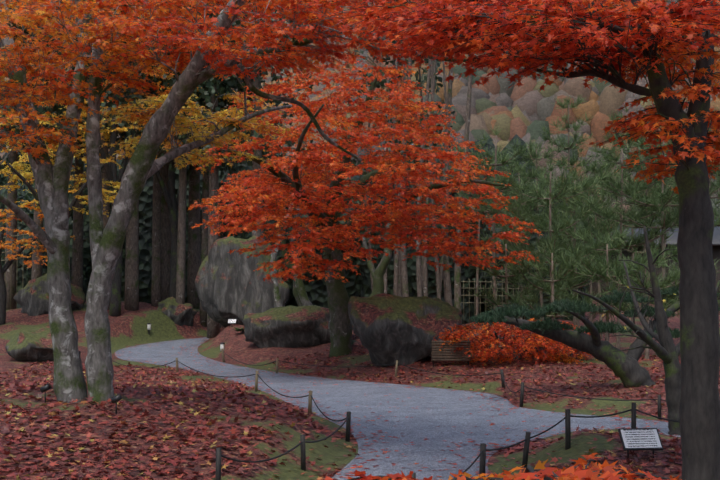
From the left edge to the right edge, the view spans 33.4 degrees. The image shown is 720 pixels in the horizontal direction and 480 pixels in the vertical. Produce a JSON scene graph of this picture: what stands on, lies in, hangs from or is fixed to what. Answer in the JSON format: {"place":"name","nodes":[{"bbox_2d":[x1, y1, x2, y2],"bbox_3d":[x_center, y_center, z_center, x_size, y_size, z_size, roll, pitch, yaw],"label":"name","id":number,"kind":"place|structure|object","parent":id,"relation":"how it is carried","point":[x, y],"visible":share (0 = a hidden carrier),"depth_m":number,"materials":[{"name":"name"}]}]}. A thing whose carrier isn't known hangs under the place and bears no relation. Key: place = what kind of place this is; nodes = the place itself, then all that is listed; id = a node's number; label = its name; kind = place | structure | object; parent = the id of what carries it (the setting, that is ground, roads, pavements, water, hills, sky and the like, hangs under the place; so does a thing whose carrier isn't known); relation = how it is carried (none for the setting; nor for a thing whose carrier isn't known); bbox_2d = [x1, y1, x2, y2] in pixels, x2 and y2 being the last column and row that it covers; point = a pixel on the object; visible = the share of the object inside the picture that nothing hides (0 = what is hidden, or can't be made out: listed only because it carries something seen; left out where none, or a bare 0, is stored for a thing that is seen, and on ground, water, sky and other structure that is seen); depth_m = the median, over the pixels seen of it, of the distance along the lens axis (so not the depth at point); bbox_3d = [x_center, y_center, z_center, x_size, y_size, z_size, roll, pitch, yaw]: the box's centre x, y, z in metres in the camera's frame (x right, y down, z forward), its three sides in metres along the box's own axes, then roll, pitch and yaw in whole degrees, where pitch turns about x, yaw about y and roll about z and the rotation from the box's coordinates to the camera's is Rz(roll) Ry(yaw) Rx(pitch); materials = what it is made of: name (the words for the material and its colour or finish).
{"place":"outdoors","nodes":[
{"label":"outdoors","id":0,"kind":"place"},
{"bbox_2d":[0,0,350,165],"bbox_3d":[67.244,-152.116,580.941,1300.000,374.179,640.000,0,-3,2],"label":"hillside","id":1,"kind":"structure","parent":0,"point":[313,96],"depth_m":394.11,"materials":[{"name":"plant"}]},
{"bbox_2d":[337,0,719,228],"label":"hillside tree crowns","id":2,"kind":"object","parent":1,"relation":"on","point":[526,111],"visible":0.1,"depth_m":338.19,"materials":[{"name":"plant"}]},
{"bbox_2d":[0,134,598,323],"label":"evergreen backdrop","id":3,"kind":"structure","parent":0,"point":[358,285],"depth_m":69.59,"materials":[{"name":"plant"}]},
{"bbox_2d":[0,300,719,479],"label":"ground","id":4,"kind":"structure","parent":0,"point":[128,328],"depth_m":22.65,"materials":[{"name":"green plant"}]},
{"bbox_2d":[5,328,53,361],"bbox_3d":[-12.554,4.225,46.762,2.471,1.574,2.347,0,-3,2],"label":"rock","id":5,"kind":"object","parent":4,"relation":"on","point":[35,345],"visible":0.69,"depth_m":46.03,"materials":[{"name":"stone"}]},
{"bbox_2d":[13,273,85,315],"bbox_3d":[-15.141,2.813,58.491,3.392,2.362,3.079,0,-3,2],"label":"rock","id":6,"kind":"object","parent":4,"relation":"on","point":[31,297],"visible":0.5,"depth_m":57.40,"materials":[{"name":"grey stone"}]},
{"bbox_2d":[0,21,309,324],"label":"yellow-leaved trees","id":7,"kind":"object","parent":4,"relation":"on","point":[110,168],"depth_m":57.22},
{"bbox_2d":[157,297,196,325],"bbox_3d":[-9.032,3.840,59.275,2.013,2.076,1.662,0,-3,2],"label":"rock","id":8,"kind":"object","parent":4,"relation":"on","point":[171,308],"visible":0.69,"depth_m":58.75,"materials":[{"name":"grey stone"}]},
{"bbox_2d":[40,323,354,413],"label":"spotlights","id":9,"kind":"object","parent":4,"relation":"on","point":[115,399],"visible":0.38,"depth_m":20.29,"materials":[{"name":"black metal"}]},
{"bbox_2d":[147,324,224,350],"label":"path lights","id":10,"kind":"object","parent":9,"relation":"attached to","point":[222,346],"visible":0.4,"depth_m":48.07},
{"bbox_2d":[45,318,357,344],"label":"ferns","id":11,"kind":"object","parent":4,"relation":"on","point":[242,329],"visible":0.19,"depth_m":50.98,"materials":[{"name":"green plant"}]},
{"bbox_2d":[0,0,455,338],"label":"conifer trees","id":12,"kind":"object","parent":4,"relation":"on","point":[198,249],"depth_m":60.19,"materials":[{"name":"plant"}]},
{"bbox_2d":[227,319,236,323],"bbox_3d":[-5.718,3.634,53.661,0.390,0.240,0.033,-1,-38,12],"label":"sign","id":13,"kind":"object","parent":4,"relation":"on","point":[231,321],"visible":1,"depth_m":53.63,"materials":[{"name":"white metal"}]},
{"bbox_2d":[195,236,288,327],"bbox_3d":[-5.384,2.162,54.861,4.366,4.778,2.104,0,-3,2],"label":"standing rock","id":14,"kind":"object","parent":4,"relation":"on","point":[233,285],"visible":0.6,"depth_m":54.22,"materials":[{"name":"grey stone"}]},
{"bbox_2d":[1,233,529,323],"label":"bamboo fence","id":15,"kind":"object","parent":4,"relation":"on","point":[463,288],"visible":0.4,"depth_m":65.64,"materials":[{"name":"brown wood"}]},
{"bbox_2d":[0,0,531,403],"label":"maple","id":16,"kind":"object","parent":4,"relation":"on","point":[106,242],"depth_m":20.20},
{"bbox_2d":[176,349,397,413],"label":"rope fence posts","id":17,"kind":"object","parent":4,"relation":"on","point":[310,391],"visible":0.62,"depth_m":33.24,"materials":[{"name":"brown wood"}]},
{"bbox_2d":[228,159,345,306],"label":"tree trunks","id":18,"kind":"object","parent":4,"relation":"on","point":[302,293],"visible":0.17,"depth_m":48.86,"materials":[{"name":"grey plant"}]},
{"bbox_2d":[242,305,352,347],"bbox_3d":[-2.370,3.624,47.894,4.660,2.034,2.696,-1,-3,17],"label":"boulder","id":19,"kind":"object","parent":4,"relation":"on","point":[289,326],"visible":0.62,"depth_m":47.09,"materials":[{"name":"grey stone"}]},
{"bbox_2d":[281,223,316,305],"bbox_3d":[-2.373,1.687,49.819,1.680,4.950,0.871,1,-3,-28],"label":"gnarled trunk","id":20,"kind":"object","parent":4,"relation":"on","point":[297,298],"visible":0.29,"depth_m":49.69,"materials":[{"name":"green plant"}]},
{"bbox_2d":[0,337,719,479],"bbox_3d":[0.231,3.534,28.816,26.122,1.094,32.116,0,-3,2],"label":"fallen leaves","id":21,"kind":"object","parent":4,"relation":"on","point":[27,385],"depth_m":19.70,"materials":[{"name":"red plant"}]},
{"bbox_2d":[469,285,719,387],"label":"niwaki pine","id":22,"kind":"object","parent":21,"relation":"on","point":[500,314],"depth_m":30.97,"materials":[{"name":"green plant"}]},
{"bbox_2d":[188,54,541,356],"bbox_3d":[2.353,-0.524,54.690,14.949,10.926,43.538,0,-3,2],"label":"maple","id":23,"kind":"object","parent":4,"relation":"on","point":[319,188],"depth_m":39.38,"materials":[{"name":"orange plant"}]},
{"bbox_2d":[362,223,391,296],"bbox_3d":[0.516,1.698,51.310,1.612,4.804,0.996,-2,-3,33],"label":"gnarled trunk","id":24,"kind":"object","parent":4,"relation":"on","point":[378,273],"visible":0.58,"depth_m":51.12,"materials":[{"name":"green plant"}]},
{"bbox_2d":[348,293,462,366],"bbox_3d":[1.562,3.206,40.270,4.053,2.849,2.515,1,-3,-13],"label":"rock","id":25,"kind":"object","parent":4,"relation":"on","point":[390,329],"visible":0.75,"depth_m":39.44,"materials":[{"name":"grey stone"}]},
{"bbox_2d":[366,37,471,336],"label":"forest trunks","id":26,"kind":"object","parent":4,"relation":"on","point":[422,276],"visible":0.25,"depth_m":57.93,"materials":[{"name":"grey plant"}]},
{"bbox_2d":[215,369,660,479],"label":"fence posts","id":27,"kind":"object","parent":4,"relation":"on","point":[482,465],"visible":0.65,"depth_m":17.57,"materials":[{"name":"black wood"}]},
{"bbox_2d":[112,351,679,472],"bbox_3d":[0.171,3.543,30.851,11.937,0.907,32.863,1,-3,-15],"label":"rope","id":28,"kind":"object","parent":27,"relation":"attached to","point":[345,419],"visible":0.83,"depth_m":21.38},
{"bbox_2d":[432,339,469,366],"bbox_3d":[2.911,3.638,38.516,1.170,0.920,0.520,0,-3,2],"label":"bench frame","id":29,"kind":"object","parent":4,"relation":"on","point":[433,358],"visible":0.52,"depth_m":38.32,"materials":[{"name":"black metal"}]},
{"bbox_2d":[325,318,681,479],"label":"maple shrub","id":30,"kind":"object","parent":4,"relation":"on","point":[579,473],"depth_m":37.39,"materials":[{"name":"red plant"}]},
{"bbox_2d":[331,0,719,479],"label":"maple","id":31,"kind":"object","parent":4,"relation":"on","point":[645,6],"depth_m":14.14,"materials":[{"name":"red plant"}]},
{"bbox_2d":[444,94,719,323],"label":"pine needles","id":32,"kind":"object","parent":4,"relation":"on","point":[577,204],"visible":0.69,"depth_m":45.52,"materials":[{"name":"green plant"}]},
{"bbox_2d":[465,104,719,358],"label":"pine trunks","id":33,"kind":"object","parent":4,"relation":"on","point":[575,321],"visible":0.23,"depth_m":46.54,"materials":[{"name":"green plant"}]},
{"bbox_2d":[618,428,662,450],"bbox_3d":[3.870,2.747,16.548,0.560,0.340,0.034,0,-43,-8],"label":"sign","id":34,"kind":"object","parent":4,"relation":"on","point":[633,439],"visible":1,"depth_m":16.53,"materials":[{"name":"white metal"}]},
{"bbox_2d":[572,226,719,435],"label":"bare tree","id":35,"kind":"object","parent":4,"relation":"on","point":[666,350],"depth_m":22.93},
{"bbox_2d":[588,246,719,301],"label":"tea house walls","id":36,"kind":"structure","parent":4,"relation":"on","point":[716,252],"depth_m":86.33,"materials":[{"name":"brown wood"}]},
{"bbox_2d":[612,219,719,245],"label":"roof","id":37,"kind":"structure","parent":36,"relation":"on","point":[715,240],"depth_m":87.05,"materials":[{"name":"grey"}]},
{"bbox_2d":[115,337,680,479],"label":"gravel path","id":38,"kind":"structure","parent":0,"point":[447,411],"depth_m":26.34,"materials":[{"name":"grey gravel"}]},
{"bbox_2d":[431,341,470,360],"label":"bench slats","id":39,"kind":"object","parent":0,"point":[443,353],"visible":1,"depth_m":38.28,"materials":[{"name":"brown wood"}]}
]}

